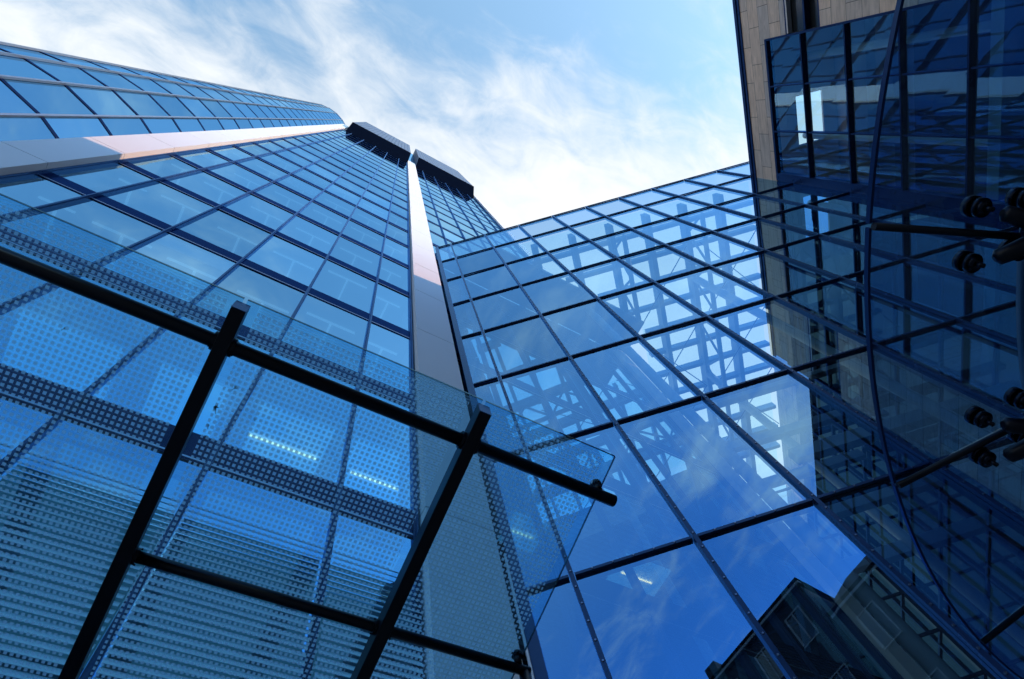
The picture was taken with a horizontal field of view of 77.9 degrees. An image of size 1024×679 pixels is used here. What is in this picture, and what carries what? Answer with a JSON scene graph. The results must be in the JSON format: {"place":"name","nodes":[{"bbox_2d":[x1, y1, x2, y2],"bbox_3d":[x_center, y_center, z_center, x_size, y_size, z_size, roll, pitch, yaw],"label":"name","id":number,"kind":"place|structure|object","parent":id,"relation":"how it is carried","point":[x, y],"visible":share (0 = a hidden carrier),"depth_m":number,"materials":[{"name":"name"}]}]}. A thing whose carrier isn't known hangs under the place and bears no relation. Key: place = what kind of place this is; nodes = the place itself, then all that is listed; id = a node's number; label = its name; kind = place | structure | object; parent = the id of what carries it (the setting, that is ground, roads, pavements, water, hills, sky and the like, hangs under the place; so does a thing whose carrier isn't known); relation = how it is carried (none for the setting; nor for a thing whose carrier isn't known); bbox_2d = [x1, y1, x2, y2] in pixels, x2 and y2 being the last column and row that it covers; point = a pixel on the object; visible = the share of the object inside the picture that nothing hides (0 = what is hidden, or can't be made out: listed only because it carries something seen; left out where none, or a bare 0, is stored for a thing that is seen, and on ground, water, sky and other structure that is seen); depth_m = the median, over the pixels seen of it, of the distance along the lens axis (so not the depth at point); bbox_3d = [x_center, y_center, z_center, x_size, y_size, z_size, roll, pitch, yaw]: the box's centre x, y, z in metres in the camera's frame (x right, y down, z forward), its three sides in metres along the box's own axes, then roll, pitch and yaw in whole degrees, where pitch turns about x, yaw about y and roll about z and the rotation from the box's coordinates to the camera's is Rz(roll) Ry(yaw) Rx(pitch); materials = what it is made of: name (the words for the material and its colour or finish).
{"place":"outdoors","nodes":[
{"label":"outdoors","id":0,"kind":"place"},
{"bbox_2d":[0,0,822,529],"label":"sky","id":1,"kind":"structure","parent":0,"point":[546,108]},
{"label":"forecourt paving","id":2,"kind":"structure","parent":0,"visible":0},
{"bbox_2d":[435,161,1023,678],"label":"glass hall","id":3,"kind":"structure","parent":2,"relation":"on","point":[721,311],"depth_m":12.15,"materials":[{"name":"glass"}]},
{"bbox_2d":[504,556,534,678],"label":"drain pipe","id":4,"kind":"object","parent":3,"relation":"attached to","point":[523,637],"visible":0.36,"depth_m":6.68,"materials":[{"name":"grey metal"}]},
{"bbox_2d":[864,0,1023,678],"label":"round canopy","id":5,"kind":"object","parent":2,"relation":"on","point":[1010,248],"visible":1,"depth_m":2.43,"materials":[{"name":"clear glass"}]},
{"label":"ground","id":6,"kind":"structure","parent":0,"visible":0},
{"bbox_2d":[0,41,344,140],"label":"round tower","id":7,"kind":"structure","parent":6,"relation":"on","point":[45,94],"depth_m":24.48,"materials":[{"name":"blue glass"}]},
{"bbox_2d":[0,80,36,113],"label":"window pane","id":8,"kind":"structure","parent":7,"relation":"in","point":[10,102],"depth_m":17.32,"materials":[{"name":"blue glass"}]},
{"bbox_2d":[0,117,55,140],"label":"window pane","id":9,"kind":"structure","parent":7,"relation":"in","point":[11,128],"depth_m":16.96,"materials":[{"name":"blue glass"}]},
{"bbox_2d":[0,55,56,80],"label":"window pane","id":10,"kind":"structure","parent":7,"relation":"in","point":[9,65],"depth_m":19.57,"materials":[{"name":"blue glass"}]},
{"bbox_2d":[0,44,62,61],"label":"window pane","id":11,"kind":"structure","parent":7,"relation":"in","point":[15,50],"depth_m":22.10,"materials":[{"name":"blue glass"}]},
{"bbox_2d":[4,79,94,114],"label":"window pane","id":12,"kind":"structure","parent":7,"relation":"in","point":[47,98],"depth_m":19.36,"materials":[{"name":"blue glass"}]},
{"bbox_2d":[28,59,104,85],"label":"window pane","id":13,"kind":"structure","parent":7,"relation":"in","point":[65,73],"depth_m":22.32,"materials":[{"name":"blue glass"}]},
{"bbox_2d":[44,52,104,68],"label":"window pane","id":14,"kind":"structure","parent":7,"relation":"in","point":[68,59],"depth_m":25.35,"materials":[{"name":"blue glass"}]},
{"bbox_2d":[45,117,109,137],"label":"window pane","id":15,"kind":"structure","parent":7,"relation":"in","point":[64,127],"depth_m":19.70,"materials":[{"name":"blue glass"}]},
{"bbox_2d":[68,85,135,114],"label":"window pane","id":16,"kind":"structure","parent":7,"relation":"in","point":[103,101],"depth_m":22.76,"materials":[{"name":"blue glass"}]},
{"bbox_2d":[82,68,142,90],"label":"window pane","id":17,"kind":"structure","parent":7,"relation":"in","point":[115,80],"depth_m":25.73,"materials":[{"name":"blue glass"}]},
{"bbox_2d":[90,61,138,74],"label":"window pane","id":18,"kind":"structure","parent":7,"relation":"in","point":[116,68],"depth_m":28.77,"materials":[{"name":"blue glass"}]},
{"bbox_2d":[101,118,149,135],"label":"window pane","id":19,"kind":"structure","parent":7,"relation":"in","point":[117,126],"depth_m":23.14,"materials":[{"name":"blue glass"}]},
{"bbox_2d":[114,90,168,115],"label":"window pane","id":20,"kind":"structure","parent":7,"relation":"in","point":[143,104],"depth_m":26.18,"materials":[{"name":"blue glass"}]},
{"bbox_2d":[121,74,170,93],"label":"window pane","id":21,"kind":"structure","parent":7,"relation":"in","point":[146,84],"depth_m":29.11,"materials":[{"name":"blue glass"}]},
{"bbox_2d":[142,118,179,133],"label":"window pane","id":22,"kind":"structure","parent":7,"relation":"in","point":[156,125],"depth_m":26.56,"materials":[{"name":"blue glass"}]},
{"bbox_2d":[150,94,194,116],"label":"window pane","id":23,"kind":"structure","parent":7,"relation":"in","point":[171,104],"depth_m":29.56,"materials":[{"name":"blue glass"}]},
{"bbox_2d":[152,79,192,95],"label":"window pane","id":24,"kind":"structure","parent":7,"relation":"in","point":[173,88],"depth_m":32.51,"materials":[{"name":"blue glass"}]},
{"bbox_2d":[174,118,203,131],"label":"window pane","id":25,"kind":"structure","parent":7,"relation":"in","point":[186,125],"depth_m":29.89,"materials":[{"name":"blue glass"}]},
{"bbox_2d":[177,83,212,98],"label":"window pane","id":26,"kind":"structure","parent":7,"relation":"in","point":[194,90],"depth_m":35.89,"materials":[{"name":"blue glass"}]},
{"bbox_2d":[178,97,214,116],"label":"window pane","id":27,"kind":"structure","parent":7,"relation":"in","point":[195,106],"depth_m":32.94,"materials":[{"name":"blue glass"}]},
{"bbox_2d":[199,119,223,130],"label":"window pane","id":28,"kind":"structure","parent":7,"relation":"in","point":[208,124],"depth_m":33.31,"materials":[{"name":"blue glass"}]},
{"bbox_2d":[198,87,227,99],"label":"window pane","id":29,"kind":"structure","parent":7,"relation":"in","point":[211,92],"depth_m":39.29,"materials":[{"name":"blue glass"}]},
{"bbox_2d":[200,99,230,116],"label":"window pane","id":30,"kind":"structure","parent":7,"relation":"in","point":[213,106],"depth_m":36.32,"materials":[{"name":"blue glass"}]},
{"bbox_2d":[219,119,238,129],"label":"window pane","id":31,"kind":"structure","parent":7,"relation":"in","point":[228,124],"depth_m":36.67,"materials":[{"name":"blue glass"}]},
{"bbox_2d":[218,101,245,117],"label":"window pane","id":32,"kind":"structure","parent":7,"relation":"in","point":[230,107],"depth_m":39.75,"materials":[{"name":"blue glass"}]},
{"bbox_2d":[234,103,257,117],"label":"window pane","id":33,"kind":"structure","parent":7,"relation":"in","point":[243,108],"depth_m":43.08,"materials":[{"name":"blue glass"}]},
{"bbox_2d":[0,122,930,678],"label":"office tower","id":34,"kind":"structure","parent":6,"relation":"on","point":[340,230],"depth_m":9.53,"materials":[{"name":"blue glass"}]},
{"bbox_2d":[0,397,53,459],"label":"window pane","id":35,"kind":"structure","parent":34,"relation":"in","point":[5,402],"depth_m":5.99,"materials":[{"name":"blue glass"}]},
{"bbox_2d":[0,241,70,301],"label":"window pane","id":36,"kind":"structure","parent":34,"relation":"in","point":[2,272],"depth_m":8.36,"materials":[{"name":"blue glass"}]},
{"bbox_2d":[0,176,82,213],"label":"window pane","id":37,"kind":"structure","parent":34,"relation":"in","point":[33,191],"depth_m":11.14,"materials":[{"name":"blue glass"}]},
{"bbox_2d":[0,199,161,261],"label":"window pane","id":38,"kind":"structure","parent":34,"relation":"in","point":[95,217],"depth_m":10.98,"materials":[{"name":"blue glass"}]},
{"bbox_2d":[0,274,174,391],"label":"window pane","id":39,"kind":"structure","parent":34,"relation":"in","point":[49,291],"depth_m":7.71,"materials":[{"name":"blue glass"}]},
{"bbox_2d":[0,419,202,678],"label":"window pane","id":40,"kind":"structure","parent":34,"relation":"in","point":[181,466],"depth_m":5.53,"materials":[{"name":"blue glass"}]},
{"bbox_2d":[54,164,151,191],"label":"window pane","id":41,"kind":"structure","parent":34,"relation":"in","point":[101,178],"depth_m":13.87,"materials":[{"name":"blue glass"}]},
{"bbox_2d":[104,182,212,225],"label":"window pane","id":42,"kind":"structure","parent":34,"relation":"in","point":[157,200],"depth_m":14.21,"materials":[{"name":"blue glass"}]},
{"bbox_2d":[130,156,196,176],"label":"window pane","id":43,"kind":"structure","parent":34,"relation":"in","point":[168,165],"depth_m":17.30,"materials":[{"name":"blue glass"}]},
{"bbox_2d":[100,233,234,301],"bbox_3d":[-6.046,-1.355,11.452,1.456,3.058,0.007,25,-77,-17],"label":"window pane","id":44,"kind":"structure","parent":34,"relation":"in","point":[169,249],"depth_m":11.41,"materials":[{"name":"blue glass"}]},
{"bbox_2d":[91,316,270,439],"bbox_3d":[-4.214,0.400,8.489,1.456,3.058,0.002,25,-77,-17],"label":"window pane","id":45,"kind":"structure","parent":34,"relation":"in","point":[226,369],"depth_m":7.98,"materials":[{"name":"blue glass"}]},
{"bbox_2d":[179,151,228,166],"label":"window pane","id":46,"kind":"structure","parent":34,"relation":"in","point":[202,158],"depth_m":20.69,"materials":[{"name":"blue glass"}]},
{"bbox_2d":[168,171,246,203],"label":"window pane","id":47,"kind":"structure","parent":34,"relation":"in","point":[212,188],"depth_m":17.63,"materials":[{"name":"blue glass"}]},
{"bbox_2d":[91,469,331,678],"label":"window pane","id":48,"kind":"structure","parent":34,"relation":"in","point":[213,473],"depth_m":5.90,"materials":[{"name":"blue glass"}]},
{"bbox_2d":[178,210,269,256],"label":"window pane","id":49,"kind":"structure","parent":34,"relation":"in","point":[221,229],"depth_m":14.64,"materials":[{"name":"blue glass"}]},
{"bbox_2d":[212,147,250,160],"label":"window pane","id":50,"kind":"structure","parent":34,"relation":"in","point":[232,153],"depth_m":24.09,"materials":[{"name":"blue glass"}]},
{"bbox_2d":[209,163,269,189],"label":"window pane","id":51,"kind":"structure","parent":34,"relation":"in","point":[241,176],"depth_m":21.06,"materials":[{"name":"blue glass"}]},
{"bbox_2d":[194,265,303,338],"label":"window pane","id":52,"kind":"structure","parent":34,"relation":"in","point":[247,283],"depth_m":11.89,"materials":[{"name":"blue glass"}]},
{"bbox_2d":[238,143,268,154],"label":"window pane","id":53,"kind":"structure","parent":34,"relation":"in","point":[252,148],"depth_m":27.50,"materials":[{"name":"blue glass"}]},
{"bbox_2d":[224,194,293,229],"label":"window pane","id":54,"kind":"structure","parent":34,"relation":"in","point":[250,206],"depth_m":18.07,"materials":[{"name":"blue glass"}]},
{"bbox_2d":[238,158,286,179],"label":"window pane","id":55,"kind":"structure","parent":34,"relation":"in","point":[255,164],"depth_m":24.46,"materials":[{"name":"blue glass"}]},
{"bbox_2d":[257,141,283,150],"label":"window pane","id":56,"kind":"structure","parent":34,"relation":"in","point":[269,145],"depth_m":30.93,"materials":[{"name":"blue glass"}]},
{"bbox_2d":[260,154,300,172],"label":"window pane","id":57,"kind":"structure","parent":34,"relation":"in","point":[274,159],"depth_m":27.84,"materials":[{"name":"blue glass"}]},
{"bbox_2d":[255,183,308,211],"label":"window pane","id":58,"kind":"structure","parent":34,"relation":"in","point":[274,192],"depth_m":21.46,"materials":[{"name":"blue glass"}]},
{"bbox_2d":[247,236,323,285],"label":"window pane","id":59,"kind":"structure","parent":34,"relation":"in","point":[278,255],"depth_m":15.06,"materials":[{"name":"blue glass"}]},
{"bbox_2d":[225,353,355,482],"bbox_3d":[-2.952,0.982,8.901,1.444,3.058,0.004,25,-77,-17],"label":"window pane","id":60,"kind":"structure","parent":34,"relation":"in","point":[265,376],"depth_m":8.41,"materials":[{"name":"blue glass"}]},
{"bbox_2d":[277,150,311,166],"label":"window pane","id":61,"kind":"structure","parent":34,"relation":"in","point":[287,154],"depth_m":31.28,"materials":[{"name":"blue glass"}]},
{"bbox_2d":[277,175,321,198],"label":"window pane","id":62,"kind":"structure","parent":34,"relation":"in","point":[300,186],"depth_m":24.87,"materials":[{"name":"blue glass"}]},
{"bbox_2d":[289,147,319,161],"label":"window pane","id":63,"kind":"structure","parent":34,"relation":"in","point":[297,150],"depth_m":34.62,"materials":[{"name":"blue glass"}]},
{"bbox_2d":[278,216,337,253],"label":"window pane","id":64,"kind":"structure","parent":34,"relation":"in","point":[310,234],"depth_m":18.49,"materials":[{"name":"blue glass"}]},
{"bbox_2d":[0,193,616,678],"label":"entrance canopy","id":65,"kind":"object","parent":34,"relation":"attached to","point":[222,343],"visible":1,"depth_m":3.23,"materials":[{"name":"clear glass"}]},
{"bbox_2d":[294,169,330,188],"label":"window pane","id":66,"kind":"structure","parent":34,"relation":"in","point":[304,174],"depth_m":28.28,"materials":[{"name":"blue glass"}]},
{"bbox_2d":[306,164,338,180],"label":"window pane","id":67,"kind":"structure","parent":34,"relation":"in","point":[314,168],"depth_m":31.66,"materials":[{"name":"blue glass"}]},
{"bbox_2d":[300,202,347,231],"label":"window pane","id":68,"kind":"structure","parent":34,"relation":"in","point":[314,211],"depth_m":21.91,"materials":[{"name":"blue glass"}]},
{"bbox_2d":[282,295,367,372],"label":"window pane","id":69,"kind":"structure","parent":34,"relation":"in","point":[314,312],"depth_m":12.25,"materials":[{"name":"blue glass"}]},
{"bbox_2d":[315,192,354,216],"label":"window pane","id":70,"kind":"structure","parent":34,"relation":"in","point":[325,198],"depth_m":25.27,"materials":[{"name":"blue glass"}]},
{"bbox_2d":[312,260,374,313],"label":"window pane","id":71,"kind":"structure","parent":34,"relation":"in","point":[336,281],"depth_m":15.48,"materials":[{"name":"blue glass"}]},
{"bbox_2d":[326,184,360,204],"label":"window pane","id":72,"kind":"structure","parent":34,"relation":"in","point":[334,189],"depth_m":28.69,"materials":[{"name":"blue glass"}]},
{"bbox_2d":[335,177,364,195],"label":"window pane","id":73,"kind":"structure","parent":34,"relation":"in","point":[340,181],"depth_m":32.09,"materials":[{"name":"blue glass"}]},
{"bbox_2d":[330,237,379,276],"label":"window pane","id":74,"kind":"structure","parent":34,"relation":"in","point":[344,250],"depth_m":18.90,"materials":[{"name":"blue glass"}]},
{"bbox_2d":[311,514,414,678],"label":"window pane","id":75,"kind":"structure","parent":34,"relation":"in","point":[408,542],"depth_m":6.43,"materials":[{"name":"blue glass"}]},
{"bbox_2d":[342,220,383,251],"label":"window pane","id":76,"kind":"structure","parent":34,"relation":"in","point":[353,230],"depth_m":22.30,"materials":[{"name":"blue glass"}]},
{"bbox_2d":[351,208,386,233],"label":"window pane","id":77,"kind":"structure","parent":34,"relation":"in","point":[359,215],"depth_m":25.72,"materials":[{"name":"blue glass"}]},
{"bbox_2d":[358,198,388,219],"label":"window pane","id":78,"kind":"structure","parent":34,"relation":"in","point":[364,204],"depth_m":29.08,"materials":[{"name":"blue glass"}]},
{"bbox_2d":[363,190,389,208],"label":"window pane","id":79,"kind":"structure","parent":34,"relation":"in","point":[368,195],"depth_m":32.51,"materials":[{"name":"blue glass"}]},
{"bbox_2d":[343,388,411,509],"bbox_3d":[-1.875,1.487,9.256,1.040,3.058,0.006,25,-77,-17],"label":"window pane","id":80,"kind":"structure","parent":34,"relation":"in","point":[359,413],"depth_m":8.78,"materials":[{"name":"blue glass"}]},
{"bbox_2d":[363,323,409,393],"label":"window pane","id":81,"kind":"structure","parent":34,"relation":"in","point":[383,342],"depth_m":12.62,"materials":[{"name":"blue glass"}]},
{"bbox_2d":[373,284,408,330],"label":"window pane","id":82,"kind":"structure","parent":34,"relation":"in","point":[391,306],"depth_m":15.85,"materials":[{"name":"blue glass"}]},
{"bbox_2d":[379,257,408,291],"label":"window pane","id":83,"kind":"structure","parent":34,"relation":"in","point":[391,272],"depth_m":19.26,"materials":[{"name":"blue glass"}]},
{"bbox_2d":[383,238,407,264],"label":"window pane","id":84,"kind":"structure","parent":34,"relation":"in","point":[392,249],"depth_m":22.64,"materials":[{"name":"blue glass"}]},
{"bbox_2d":[386,223,407,244],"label":"window pane","id":85,"kind":"structure","parent":34,"relation":"in","point":[394,232],"depth_m":26.07,"materials":[{"name":"blue glass"}]},
{"bbox_2d":[389,212,407,229],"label":"window pane","id":86,"kind":"structure","parent":34,"relation":"in","point":[393,218],"depth_m":29.44,"materials":[{"name":"blue glass"}]},
{"bbox_2d":[458,361,472,418],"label":"window pane","id":87,"kind":"structure","parent":34,"relation":"in","point":[467,397],"depth_m":13.07,"materials":[{"name":"glass"}]},
{"bbox_2d":[478,454,547,557],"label":"window pane","id":88,"kind":"structure","parent":34,"relation":"in","point":[514,496],"depth_m":9.11,"materials":[{"name":"blue glass"}]},
{"bbox_2d":[503,570,586,678],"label":"window pane","id":89,"kind":"structure","parent":34,"relation":"in","point":[562,660],"depth_m":7.05,"materials":[{"name":"blue glass"}]},
{"bbox_2d":[530,475,636,590],"bbox_3d":[0.923,2.780,10.172,1.481,3.058,0.007,25,-77,-17],"label":"window pane","id":90,"kind":"structure","parent":34,"relation":"in","point":[594,546],"depth_m":9.71,"materials":[{"name":"blue glass"}]},
{"bbox_2d":[595,464,634,486],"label":"window pane","id":91,"kind":"structure","parent":34,"relation":"in","point":[617,472],"depth_m":12.91,"materials":[{"name":"blue glass"}]},
{"bbox_2d":[566,591,680,678],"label":"window pane","id":92,"kind":"structure","parent":34,"relation":"in","point":[632,647],"depth_m":7.65,"materials":[{"name":"blue glass"}]},
{"bbox_2d":[589,481,716,618],"bbox_3d":[2.202,3.378,10.593,1.464,3.058,0.007,25,-77,-17],"label":"window pane","id":93,"kind":"structure","parent":34,"relation":"in","point":[667,579],"depth_m":10.25,"materials":[{"name":"blue glass"}]},
{"bbox_2d":[625,459,691,510],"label":"window pane","id":94,"kind":"structure","parent":34,"relation":"in","point":[634,467],"depth_m":13.69,"materials":[{"name":"blue glass"}]},
{"bbox_2d":[659,456,745,532],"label":"window pane","id":95,"kind":"structure","parent":34,"relation":"in","point":[702,497],"depth_m":14.63,"materials":[{"name":"glass"}]},
{"bbox_2d":[662,624,754,678],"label":"window pane","id":96,"kind":"structure","parent":34,"relation":"in","point":[701,658],"depth_m":8.30,"materials":[{"name":"glass"}]},
{"bbox_2d":[653,507,790,645],"bbox_3d":[3.480,3.971,11.013,1.477,3.058,0.005,25,-77,-17],"label":"window pane","id":97,"kind":"structure","parent":34,"relation":"in","point":[716,592],"depth_m":10.65,"materials":[{"name":"glass"}]},
{"bbox_2d":[696,466,779,546],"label":"window pane","id":98,"kind":"structure","parent":34,"relation":"in","point":[736,505],"depth_m":15.23,"materials":[{"name":"glass"}]},
{"bbox_2d":[747,654,815,678],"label":"window pane","id":99,"kind":"structure","parent":34,"relation":"in","point":[766,669],"depth_m":8.83,"materials":[{"name":"glass"}]},
{"bbox_2d":[720,537,859,669],"bbox_3d":[4.766,4.565,11.433,1.477,3.058,0.005,25,-77,-17],"label":"window pane","id":100,"kind":"structure","parent":34,"relation":"in","point":[809,633],"depth_m":11.18,"materials":[{"name":"glass"}]},
{"bbox_2d":[771,555,895,678],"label":"window pane","id":101,"kind":"structure","parent":34,"relation":"in","point":[852,640],"depth_m":11.58,"materials":[{"name":"glass"}]},
{"bbox_2d":[732,0,1023,678],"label":"stone house","id":102,"kind":"structure","parent":6,"relation":"on","point":[952,133],"depth_m":21.22,"materials":[{"name":"stone"}]},
{"bbox_2d":[783,0,819,33],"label":"window","id":103,"kind":"structure","parent":102,"relation":"in","point":[799,15],"depth_m":19.64,"materials":[{"name":"black glass"}]},
{"bbox_2d":[764,0,1005,216],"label":"window frame","id":104,"kind":"structure","parent":102,"relation":"in","point":[937,199],"depth_m":19.30,"materials":[{"name":"black metal"}]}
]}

